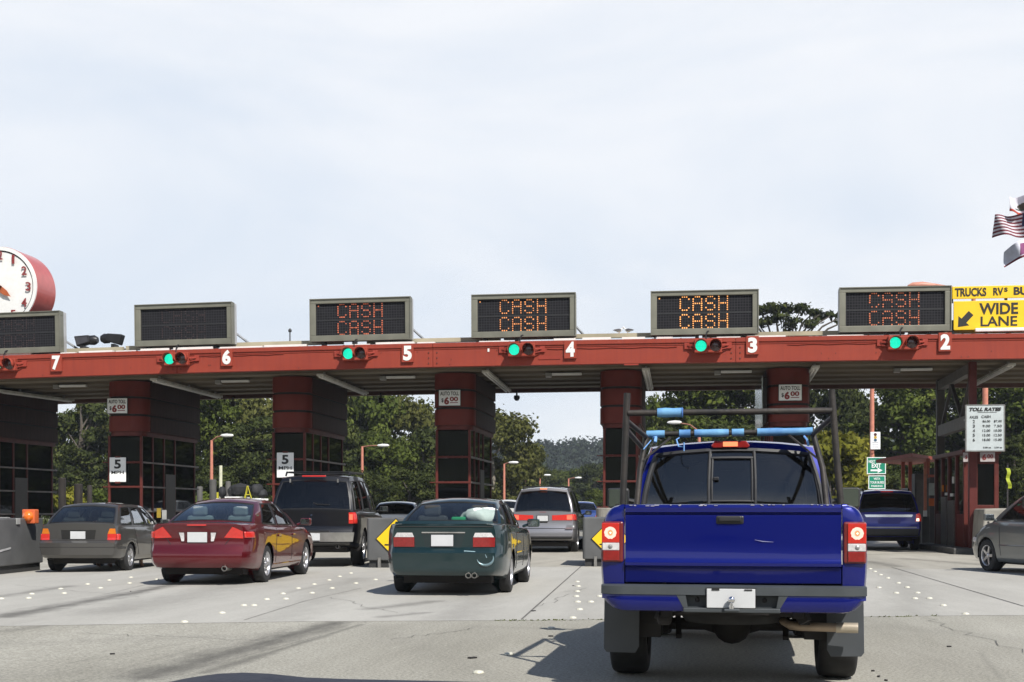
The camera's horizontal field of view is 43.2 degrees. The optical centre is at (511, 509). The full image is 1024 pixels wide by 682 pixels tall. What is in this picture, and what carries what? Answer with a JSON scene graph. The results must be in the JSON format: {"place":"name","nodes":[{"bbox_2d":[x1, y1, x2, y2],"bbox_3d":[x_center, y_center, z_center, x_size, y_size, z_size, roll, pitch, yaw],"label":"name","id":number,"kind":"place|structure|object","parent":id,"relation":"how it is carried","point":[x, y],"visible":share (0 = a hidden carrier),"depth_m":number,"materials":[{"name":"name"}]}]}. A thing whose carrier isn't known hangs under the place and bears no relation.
{"place":"outdoors","nodes":[
{"label":"outdoors","id":0,"kind":"place"},
{"bbox_2d":[0,615,1023,681],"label":"road","id":1,"kind":"structure","parent":0,"point":[908,649],"depth_m":11.06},
{"bbox_2d":[171,673,460,681],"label":"car","id":2,"kind":"object","parent":1,"relation":"on","point":[243,677],"visible":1,"depth_m":0.73,"materials":[{"name":"paint"}]},
{"bbox_2d":[601,389,866,676],"bbox_3d":[1.901,0.188,11.176,2.310,2.064,5.696,0,0,10],"label":"pickup truck","id":3,"kind":"object","parent":1,"relation":"on","point":[731,542],"visible":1,"depth_m":8.73,"materials":[{"name":"blue metal"}]},
{"bbox_2d":[0,566,1023,625],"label":"pavement","id":4,"kind":"structure","parent":0,"point":[198,598],"depth_m":18.24,"materials":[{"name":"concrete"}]},
{"bbox_2d":[0,518,42,573],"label":"barrier","id":5,"kind":"object","parent":4,"relation":"on","point":[20,548],"visible":0.9,"depth_m":26.83,"materials":[{"name":"concrete"}]},
{"bbox_2d":[151,498,312,582],"bbox_3d":[-4.952,0.535,23.682,2.220,1.508,5.166,0,0,5],"label":"sedan","id":6,"kind":"object","parent":4,"relation":"on","point":[263,540],"visible":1,"depth_m":21.58,"materials":[{"name":"red metal"}]},
{"bbox_2d":[367,517,404,567],"bbox_3d":[-2.358,0.706,28.791,1.240,1.060,2.627,0,0,6],"label":"barrier","id":7,"kind":"object","parent":4,"relation":"on","point":[378,529],"visible":0.39,"depth_m":27.55,"materials":[{"name":"concrete"}]},
{"bbox_2d":[388,497,539,592],"bbox_3d":[-0.710,0.533,20.717,2.180,1.465,5.069,0,0,6],"label":"sedan","id":8,"kind":"object","parent":4,"relation":"on","point":[430,541],"visible":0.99,"depth_m":18.35,"materials":[{"name":"green metal"}]},
{"bbox_2d":[460,507,497,520],"bbox_3d":[-0.489,0.103,19.412,0.576,0.292,0.349,0,0,-5],"label":"plastic bag","id":9,"kind":"object","parent":8,"relation":"in","point":[484,514],"visible":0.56,"depth_m":19.28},
{"bbox_2d":[973,496,1023,570],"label":"sedan","id":10,"kind":"object","parent":4,"relation":"on","point":[998,543],"visible":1,"depth_m":25.26,"materials":[{"name":"silver metal"}]},
{"bbox_2d":[0,0,1023,459],"label":"sky","id":11,"kind":"structure","parent":0,"point":[268,158],"materials":[{"name":"white"}]},
{"bbox_2d":[39,518,1023,625],"bbox_3d":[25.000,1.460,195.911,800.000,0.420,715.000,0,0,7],"label":"ground","id":12,"kind":"structure","parent":0,"point":[512,620],"depth_m":14.63,"materials":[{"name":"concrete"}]},
{"bbox_2d":[41,445,107,517],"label":"tree","id":13,"kind":"object","parent":12,"relation":"on","point":[74,461],"visible":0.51,"depth_m":89.98,"materials":[{"name":"green plant"}]},
{"bbox_2d":[53,403,110,490],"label":"tree","id":14,"kind":"object","parent":12,"relation":"on","point":[92,436],"visible":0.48,"depth_m":96.77,"materials":[{"name":"green plant"}]},
{"bbox_2d":[195,464,255,497],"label":"tree","id":15,"kind":"object","parent":12,"relation":"on","point":[204,479],"visible":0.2,"depth_m":82.42,"materials":[{"name":"green plant"}]},
{"bbox_2d":[195,399,266,484],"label":"tree","id":16,"kind":"object","parent":12,"relation":"on","point":[221,409],"visible":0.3,"depth_m":86.30,"materials":[{"name":"green plant"}]},
{"bbox_2d":[207,421,272,501],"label":"tree","id":17,"kind":"object","parent":12,"relation":"on","point":[246,462],"visible":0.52,"depth_m":84.14,"materials":[{"name":"green plant"}]},
{"bbox_2d":[208,398,273,494],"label":"tree","id":18,"kind":"object","parent":12,"relation":"on","point":[257,407],"visible":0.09,"depth_m":100.27,"materials":[{"name":"green plant"}]},
{"bbox_2d":[242,416,273,498],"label":"tree","id":19,"kind":"object","parent":12,"relation":"on","point":[267,448],"visible":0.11,"depth_m":87.55,"materials":[{"name":"green plant"}]},
{"bbox_2d":[343,422,388,474],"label":"tree","id":20,"kind":"object","parent":12,"relation":"on","point":[351,457],"visible":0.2,"depth_m":91.02,"materials":[{"name":"green plant"}]},
{"bbox_2d":[346,469,401,507],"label":"tree","id":21,"kind":"object","parent":12,"relation":"on","point":[372,482],"visible":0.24,"depth_m":81.26,"materials":[{"name":"green plant"}]},
{"bbox_2d":[346,395,407,464],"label":"tree","id":22,"kind":"object","parent":12,"relation":"on","point":[374,411],"visible":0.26,"depth_m":98.99,"materials":[{"name":"green plant"}]},
{"bbox_2d":[350,429,423,492],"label":"tree","id":23,"kind":"object","parent":12,"relation":"on","point":[374,453],"visible":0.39,"depth_m":89.03,"materials":[{"name":"green plant"}]},
{"bbox_2d":[372,467,435,503],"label":"tree","id":24,"kind":"object","parent":12,"relation":"on","point":[420,486],"visible":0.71,"depth_m":78.51,"materials":[{"name":"green plant"}]},
{"bbox_2d":[384,395,436,464],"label":"tree","id":25,"kind":"object","parent":12,"relation":"on","point":[417,415],"visible":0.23,"depth_m":100.85,"materials":[{"name":"green plant"}]},
{"bbox_2d":[385,426,436,502],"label":"tree","id":26,"kind":"object","parent":12,"relation":"on","point":[424,439],"visible":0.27,"depth_m":90.52,"materials":[{"name":"green plant"}]},
{"bbox_2d":[492,404,542,499],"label":"tree","id":27,"kind":"object","parent":12,"relation":"on","point":[511,429],"visible":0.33,"depth_m":104.40,"materials":[{"name":"green plant"}]},
{"bbox_2d":[493,439,548,487],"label":"tree","id":28,"kind":"object","parent":12,"relation":"on","point":[538,469],"visible":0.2,"depth_m":111.79,"materials":[{"name":"green plant"}]},
{"bbox_2d":[567,462,602,500],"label":"tree","id":29,"kind":"object","parent":12,"relation":"on","point":[594,476],"visible":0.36,"depth_m":174.31,"materials":[{"name":"green plant"}]},
{"bbox_2d":[642,392,675,449],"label":"tree","id":30,"kind":"object","parent":12,"relation":"on","point":[651,423],"visible":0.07,"depth_m":98.52,"materials":[{"name":"green plant"}]},
{"bbox_2d":[646,390,745,453],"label":"tree","id":31,"kind":"object","parent":12,"relation":"on","point":[690,399],"visible":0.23,"depth_m":86.21,"materials":[{"name":"green plant"}]},
{"bbox_2d":[697,390,754,437],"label":"tree","id":32,"kind":"object","parent":12,"relation":"on","point":[739,399],"visible":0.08,"depth_m":87.73,"materials":[{"name":"green plant"}]},
{"bbox_2d":[698,421,760,440],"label":"tree","id":33,"kind":"object","parent":12,"relation":"on","point":[735,426],"visible":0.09,"depth_m":80.37,"materials":[{"name":"green plant"}]},
{"bbox_2d":[745,301,846,437],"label":"tree","id":34,"kind":"object","parent":12,"relation":"on","point":[787,310],"visible":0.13,"depth_m":89.88,"materials":[{"name":"green plant"}]},
{"bbox_2d":[812,428,869,498],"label":"tree","id":35,"kind":"object","parent":12,"relation":"on","point":[851,458],"visible":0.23,"depth_m":69.78,"materials":[{"name":"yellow plant"}]},
{"bbox_2d":[807,389,877,452],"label":"tree","id":36,"kind":"object","parent":12,"relation":"on","point":[846,413],"visible":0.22,"depth_m":97.86,"materials":[{"name":"green plant"}]},
{"bbox_2d":[843,388,951,473],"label":"tree","id":37,"kind":"object","parent":12,"relation":"on","point":[897,406],"visible":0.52,"depth_m":84.29,"materials":[{"name":"green plant"}]},
{"bbox_2d":[922,388,990,451],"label":"tree","id":38,"kind":"object","parent":12,"relation":"on","point":[958,436],"visible":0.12,"depth_m":86.23,"materials":[{"name":"green plant"}]},
{"bbox_2d":[967,388,1023,485],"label":"tree","id":39,"kind":"object","parent":12,"relation":"on","point":[1012,399],"visible":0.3,"depth_m":81.70,"materials":[{"name":"green plant"}]},
{"bbox_2d":[999,433,1023,507],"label":"tree","id":40,"kind":"object","parent":12,"relation":"on","point":[1012,456],"visible":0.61,"depth_m":70.51,"materials":[{"name":"green plant"}]},
{"bbox_2d":[40,536,1023,569],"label":"pavement","id":41,"kind":"structure","parent":0,"point":[886,554],"depth_m":31.87,"materials":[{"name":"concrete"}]},
{"bbox_2d":[0,388,57,524],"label":"toll booth","id":42,"kind":"object","parent":41,"relation":"on","point":[28,433],"visible":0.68,"depth_m":43.06,"materials":[{"name":"black glass"}]},
{"bbox_2d":[15,478,26,517],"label":"side door","id":43,"kind":"structure","parent":42,"relation":"in","point":[20,483],"depth_m":42.70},
{"bbox_2d":[0,442,50,513],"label":"side window","id":44,"kind":"structure","parent":42,"relation":"in","point":[39,457],"depth_m":43.39,"materials":[{"name":"black glass"}]},
{"bbox_2d":[0,330,1023,403],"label":"toll canopy","id":45,"kind":"object","parent":42,"relation":"on","point":[856,361],"visible":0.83,"depth_m":37.45,"materials":[{"name":"metal"}]},
{"bbox_2d":[0,247,55,312],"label":"clock","id":46,"kind":"object","parent":45,"relation":"on","point":[27,283],"visible":0.76,"depth_m":39.44,"materials":[{"name":"white paint"}]},
{"bbox_2d":[0,310,76,353],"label":"message board","id":47,"kind":"object","parent":45,"relation":"on","point":[39,332],"visible":1,"depth_m":38.20,"materials":[{"name":"grey metal"}]},
{"bbox_2d":[157,344,198,365],"bbox_3d":[-9.700,-4.508,37.394,1.274,0.664,0.531,-1,0,7],"label":"lane signal","id":48,"kind":"object","parent":45,"relation":"attached to","point":[176,359],"visible":1,"depth_m":37.32,"materials":[{"name":"orange paint"}]},
{"bbox_2d":[134,301,248,348],"bbox_3d":[-9.280,-5.316,38.177,3.331,1.380,1.351,-1,0,7],"label":"message board","id":49,"kind":"object","parent":45,"relation":"on","point":[214,324],"visible":0.99,"depth_m":37.61,"materials":[{"name":"grey metal"}]},
{"bbox_2d":[334,339,377,360],"bbox_3d":[-4.455,-4.578,36.725,1.266,0.664,0.531,0,0,7],"label":"lane signal","id":50,"kind":"object","parent":45,"relation":"attached to","point":[354,353],"visible":1,"depth_m":36.66,"materials":[{"name":"orange paint"}]},
{"bbox_2d":[309,296,423,345],"bbox_3d":[-4.068,-5.366,37.512,3.331,1.380,1.351,0,0,7],"label":"message board","id":51,"kind":"object","parent":45,"relation":"attached to","point":[368,319],"visible":0.99,"depth_m":36.94,"materials":[{"name":"grey metal"}]},
{"bbox_2d":[499,334,544,356],"bbox_3d":[0.266,-4.618,36.123,1.297,0.664,0.531,0,0,7],"label":"lane signal","id":52,"kind":"object","parent":45,"relation":"attached to","point":[526,349],"visible":1,"depth_m":36.06,"materials":[{"name":"orange paint"}]},
{"bbox_2d":[471,292,583,340],"bbox_3d":[0.585,-5.387,36.918,3.331,1.380,1.351,0,0,7],"label":"message board","id":53,"kind":"object","parent":45,"relation":"attached to","point":[516,316],"visible":1,"depth_m":36.35,"materials":[{"name":"grey metal"}]},
{"bbox_2d":[650,289,762,338],"bbox_3d":[5.574,-5.372,36.282,3.331,1.380,1.351,0,0,7],"label":"message board","id":54,"kind":"object","parent":45,"relation":"on","point":[698,313],"visible":0.97,"depth_m":35.71,"materials":[{"name":"grey metal"}]},
{"bbox_2d":[684,330,731,352],"bbox_3d":[5.378,-4.641,35.470,1.289,0.664,0.531,0,0,7],"label":"lane signal","id":55,"kind":"object","parent":45,"relation":"attached to","point":[706,345],"visible":1,"depth_m":35.41,"materials":[{"name":"red paint"}]},
{"bbox_2d":[838,285,951,334],"bbox_3d":[10.642,-5.361,35.635,3.331,1.380,1.351,0,0,7],"label":"message board","id":56,"kind":"object","parent":45,"relation":"attached to","point":[886,310],"visible":0.98,"depth_m":35.06,"materials":[{"name":"grey metal"}]},
{"bbox_2d":[877,327,927,349],"bbox_3d":[10.527,-4.643,34.813,1.332,0.664,0.531,0,0,7],"label":"lane signal","id":57,"kind":"object","parent":45,"relation":"attached to","point":[900,342],"visible":1,"depth_m":34.75,"materials":[{"name":"orange paint"}]},
{"bbox_2d":[951,300,1023,333],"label":"yellow sign","id":58,"kind":"object","parent":45,"relation":"on","point":[970,315],"visible":1,"depth_m":35.03,"materials":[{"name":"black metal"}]},
{"bbox_2d":[952,285,1023,302],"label":"yellow sign","id":59,"kind":"object","parent":58,"relation":"attached to","point":[1005,292],"visible":1,"depth_m":35.03,"materials":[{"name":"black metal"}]},
{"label":"flagpole","id":60,"kind":"object","parent":45,"relation":"on","visible":0},
{"bbox_2d":[992,213,1023,237],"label":"flag","id":61,"kind":"object","parent":60,"relation":"attached to","point":[1010,225],"visible":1,"depth_m":40.37,"materials":[{"name":"fabric"}]},
{"bbox_2d":[40,502,169,570],"bbox_3d":[-8.840,0.578,28.746,2.120,1.483,4.743,0,0,1],"label":"sedan","id":62,"kind":"object","parent":41,"relation":"on","point":[73,534],"visible":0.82,"depth_m":26.80,"materials":[{"name":"grey metal"}]},
{"bbox_2d":[216,497,267,500],"bbox_3d":[-7.242,0.481,35.566,2.120,1.672,4.489,0,0,1],"label":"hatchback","id":63,"kind":"object","parent":41,"relation":"on","point":[246,497],"depth_m":34.37,"materials":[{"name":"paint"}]},
{"bbox_2d":[217,483,267,497],"bbox_3d":[-7.227,-0.514,34.719,1.333,0.424,0.811,0,0,1],"label":"luggage","id":64,"kind":"object","parent":63,"relation":"on","point":[256,490],"visible":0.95,"depth_m":34.53,"materials":[{"name":"fabric"}]},
{"bbox_2d":[273,471,387,564],"bbox_3d":[-4.243,0.184,30.511,2.400,2.119,5.575,0,0,2],"label":"suv","id":65,"kind":"object","parent":41,"relation":"on","point":[337,508],"visible":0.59,"depth_m":28.06,"materials":[{"name":"black metal"}]},
{"bbox_2d":[375,501,417,517],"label":"hatchback","id":66,"kind":"object","parent":41,"relation":"on","point":[400,508],"visible":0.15,"depth_m":42.27,"materials":[{"name":"grey metal"}]},
{"bbox_2d":[513,486,591,551],"bbox_3d":[1.188,0.263,39.516,2.340,1.954,5.395,0,0,7],"label":"minivan","id":67,"kind":"object","parent":41,"relation":"on","point":[556,512],"visible":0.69,"depth_m":37.05,"materials":[{"name":"silver metal"}]},
{"bbox_2d":[583,517,624,566],"bbox_3d":[2.276,0.691,29.084,1.240,1.060,2.627,0,0,6],"label":"barrier","id":68,"kind":"object","parent":41,"relation":"on","point":[592,535],"visible":0.41,"depth_m":27.85,"materials":[{"name":"metal"}]},
{"bbox_2d":[867,389,885,489],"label":"sign post","id":69,"kind":"object","parent":41,"relation":"on","point":[875,481],"visible":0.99,"depth_m":60.14,"materials":[{"name":"metal"}]},
{"bbox_2d":[857,488,920,549],"bbox_3d":[11.729,0.294,41.144,2.400,1.958,4.909,0,0,10],"label":"suv","id":70,"kind":"object","parent":41,"relation":"on","point":[891,514],"visible":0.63,"depth_m":38.92,"materials":[{"name":"blue metal"}]},
{"bbox_2d":[876,453,933,491],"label":"shelter","id":71,"kind":"object","parent":41,"relation":"on","point":[910,459],"visible":0.33,"depth_m":47.41,"materials":[{"name":"orange paint"}]},
{"bbox_2d":[912,474,923,542],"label":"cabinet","id":72,"kind":"object","parent":41,"relation":"on","point":[918,486],"visible":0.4,"depth_m":43.80,"materials":[{"name":"metal"}]},
{"bbox_2d":[921,469,928,542],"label":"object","id":73,"kind":"object","parent":41,"relation":"on","point":[924,528],"visible":0.86,"depth_m":43.09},
{"bbox_2d":[928,468,933,542],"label":"post","id":74,"kind":"object","parent":41,"relation":"on","point":[931,504],"visible":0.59,"depth_m":42.59,"materials":[{"name":"metal"}]},
{"bbox_2d":[932,362,1000,547],"bbox_3d":[13.535,-1.458,38.547,1.050,5.356,5.340,0,0,7],"label":"toll booth","id":75,"kind":"object","parent":41,"relation":"on","point":[963,491],"visible":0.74,"depth_m":37.63,"materials":[{"name":"red metal"}]},
{"bbox_2d":[937,456,962,510],"bbox_3d":[13.150,-0.766,38.813,0.010,1.572,4.070,0,0,7],"label":"side window","id":76,"kind":"structure","parent":75,"relation":"in","point":[960,459],"depth_m":38.59,"materials":[{"name":"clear glass"}]},
{"bbox_2d":[964,404,1004,451],"bbox_3d":[12.943,-2.231,35.623,1.033,1.281,0.810,0,0,7],"label":"toll rates sign","id":77,"kind":"object","parent":75,"relation":"attached to","point":[984,427],"visible":1,"depth_m":35.23,"materials":[{"name":"metal"}]},
{"bbox_2d":[978,464,993,504],"bbox_3d":[13.424,-0.721,36.656,0.449,1.162,0.010,0,0,7],"label":"window pane","id":78,"kind":"structure","parent":75,"relation":"in","point":[985,472],"depth_m":36.65,"materials":[{"name":"black glass"}]},
{"bbox_2d":[495,429,894,486],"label":"hill","id":79,"kind":"structure","parent":0,"point":[591,457],"depth_m":441.17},
{"bbox_2d":[492,435,659,492],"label":"wood","id":80,"kind":"object","parent":79,"relation":"on","point":[577,451],"visible":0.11,"depth_m":445.47,"materials":[{"name":"plant"}]},
{"bbox_2d":[919,543,973,554],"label":"curb","id":81,"kind":"structure","parent":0,"point":[948,549],"depth_m":36.90,"materials":[{"name":"concrete"}]},
{"bbox_2d":[972,508,1005,547],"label":"concrete block","id":82,"kind":"structure","parent":81,"relation":"on","point":[979,522],"depth_m":35.09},
{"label":"pavement","id":83,"kind":"structure","parent":0,"visible":0},
{"bbox_2d":[430,373,495,498],"bbox_3d":[-1.559,-1.402,40.407,1.390,5.376,5.970,0,0,7],"label":"toll booth","id":84,"kind":"object","parent":83,"relation":"on","point":[465,430],"visible":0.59,"depth_m":38.72,"materials":[{"name":"red metal"}]},
{"bbox_2d":[438,389,460,405],"bbox_3d":[-1.854,-3.335,38.490,0.676,0.491,0.048,0,0,7],"label":"toll price sign","id":85,"kind":"object","parent":84,"relation":"attached to","point":[449,397],"visible":1,"depth_m":38.47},
{"bbox_2d":[430,429,470,498],"bbox_3d":[-1.847,-1.058,38.698,1.250,2.687,0.105,0,0,7],"label":"window frame","id":86,"kind":"structure","parent":84,"relation":"in","point":[469,431],"depth_m":38.61,"materials":[{"name":"metal"}]},
{"bbox_2d":[438,484,467,498],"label":"window pane","id":87,"kind":"structure","parent":84,"relation":"in","point":[444,490],"depth_m":38.70,"materials":[{"name":"black glass"}]},
{"bbox_2d":[438,458,467,480],"bbox_3d":[-1.757,-1.204,38.694,0.898,0.678,0.008,0,0,7],"label":"window pane","id":88,"kind":"structure","parent":84,"relation":"in","point":[449,469],"depth_m":38.69,"materials":[{"name":"black glass"}]},
{"bbox_2d":[438,431,467,455],"bbox_3d":[-1.757,-1.993,38.694,0.898,0.735,0.008,0,0,7],"label":"window pane","id":89,"kind":"structure","parent":84,"relation":"in","point":[450,443],"depth_m":38.69,"materials":[{"name":"black glass"}]},
{"bbox_2d":[471,430,490,498],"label":"window","id":90,"kind":"structure","parent":84,"relation":"in","point":[487,440],"depth_m":41.16,"materials":[{"name":"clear glass"}]},
{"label":"pavement","id":91,"kind":"structure","parent":0,"visible":0},
{"bbox_2d":[596,370,645,516],"bbox_3d":[3.395,-1.418,39.775,1.362,5.376,5.970,0,0,7],"label":"toll booth","id":92,"kind":"object","parent":91,"relation":"on","point":[615,385],"visible":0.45,"depth_m":38.05,"materials":[{"name":"red metal"}]},
{"bbox_2d":[597,428,637,507],"bbox_3d":[3.106,-1.073,38.065,1.222,2.687,0.105,0,0,7],"label":"window frame","id":93,"kind":"structure","parent":92,"relation":"in","point":[604,455],"depth_m":38.08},
{"bbox_2d":[606,457,634,479],"bbox_3d":[3.197,-1.220,38.062,0.870,0.678,0.008,0,0,7],"label":"window pane","id":94,"kind":"structure","parent":92,"relation":"in","point":[613,464],"depth_m":38.07,"materials":[{"name":"black glass"}]},
{"bbox_2d":[606,429,634,453],"bbox_3d":[3.197,-2.008,38.062,0.870,0.735,0.008,0,0,7],"label":"window pane","id":95,"kind":"structure","parent":92,"relation":"in","point":[613,437],"depth_m":38.08,"materials":[{"name":"black glass"}]},
{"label":"pavement","id":96,"kind":"structure","parent":0,"visible":0},
{"bbox_2d":[755,368,809,444],"bbox_3d":[8.180,-1.418,39.165,1.442,5.376,5.970,0,0,7],"label":"toll booth","id":97,"kind":"object","parent":96,"relation":"on","point":[766,389],"visible":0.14,"depth_m":37.45,"materials":[{"name":"red metal"}]},
{"bbox_2d":[778,384,801,400],"bbox_3d":[8.011,-3.379,37.231,0.676,0.491,0.048,0,0,7],"label":"toll price sign","id":98,"kind":"object","parent":97,"relation":"attached to","point":[789,392],"visible":1,"depth_m":37.22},
{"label":"pavement","id":99,"kind":"structure","parent":0,"visible":0},
{"bbox_2d":[103,381,199,523],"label":"toll booth","id":100,"kind":"object","parent":99,"relation":"on","point":[154,437],"visible":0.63,"depth_m":40.87,"materials":[{"name":"red metal"}]},
{"bbox_2d":[110,456,125,482],"bbox_3d":[-12.169,-1.243,39.942,0.530,0.840,0.080,0,0,7],"label":"speed sign","id":101,"kind":"object","parent":100,"relation":"attached to","point":[117,469],"visible":1,"depth_m":39.91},
{"bbox_2d":[103,436,142,506],"bbox_3d":[-12.046,-0.947,39.999,1.287,2.687,0.105,0,0,7],"label":"window frame","id":102,"kind":"structure","parent":100,"relation":"in","point":[109,486],"depth_m":39.93,"materials":[{"name":"metal"}]},
{"bbox_2d":[111,488,139,505],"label":"window pane","id":103,"kind":"structure","parent":100,"relation":"in","point":[118,495],"depth_m":39.98,"materials":[{"name":"black glass"}]},
{"bbox_2d":[111,464,139,485],"bbox_3d":[-11.955,-1.093,39.995,0.935,0.678,0.008,0,0,7],"label":"window pane","id":104,"kind":"structure","parent":100,"relation":"in","point":[132,470],"depth_m":39.96,"materials":[{"name":"black glass"}]},
{"bbox_2d":[111,437,139,460],"bbox_3d":[-11.955,-1.882,39.995,0.935,0.735,0.008,0,0,7],"label":"window pane","id":105,"kind":"structure","parent":100,"relation":"in","point":[128,447],"depth_m":39.98,"materials":[{"name":"black glass"}]},
{"bbox_2d":[143,436,193,510],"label":"side window","id":106,"kind":"structure","parent":100,"relation":"in","point":[184,450],"depth_m":41.97,"materials":[{"name":"black glass"}]},
{"bbox_2d":[165,474,174,519],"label":"side door","id":107,"kind":"structure","parent":100,"relation":"in","point":[169,479],"depth_m":42.09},
{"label":"pavement","id":108,"kind":"structure","parent":0,"visible":0},
{"bbox_2d":[267,376,346,501],"bbox_3d":[-6.578,-1.361,41.048,1.369,5.376,5.970,0,0,7],"label":"toll booth","id":109,"kind":"object","parent":108,"relation":"on","point":[310,423],"visible":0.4,"depth_m":39.47,"materials":[{"name":"red metal"}]},
{"bbox_2d":[277,451,293,477],"bbox_3d":[-6.878,-1.361,39.267,0.530,0.840,0.080,0,0,7],"label":"speed sign","id":110,"kind":"object","parent":109,"relation":"attached to","point":[285,461],"visible":0.94,"depth_m":39.23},
{"bbox_2d":[267,432,305,501],"bbox_3d":[-6.867,-1.016,39.338,1.229,2.687,0.105,0,0,7],"label":"window frame","id":111,"kind":"structure","parent":109,"relation":"in","point":[273,459],"depth_m":39.35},
{"bbox_2d":[275,434,302,457],"bbox_3d":[-6.777,-1.951,39.334,0.877,0.735,0.008,0,0,7],"label":"window pane","id":112,"kind":"structure","parent":109,"relation":"in","point":[292,443],"depth_m":39.32,"materials":[{"name":"black glass"}]},
{"bbox_2d":[306,433,341,470],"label":"side window","id":113,"kind":"structure","parent":109,"relation":"in","point":[335,445],"depth_m":41.46,"materials":[{"name":"black glass"}]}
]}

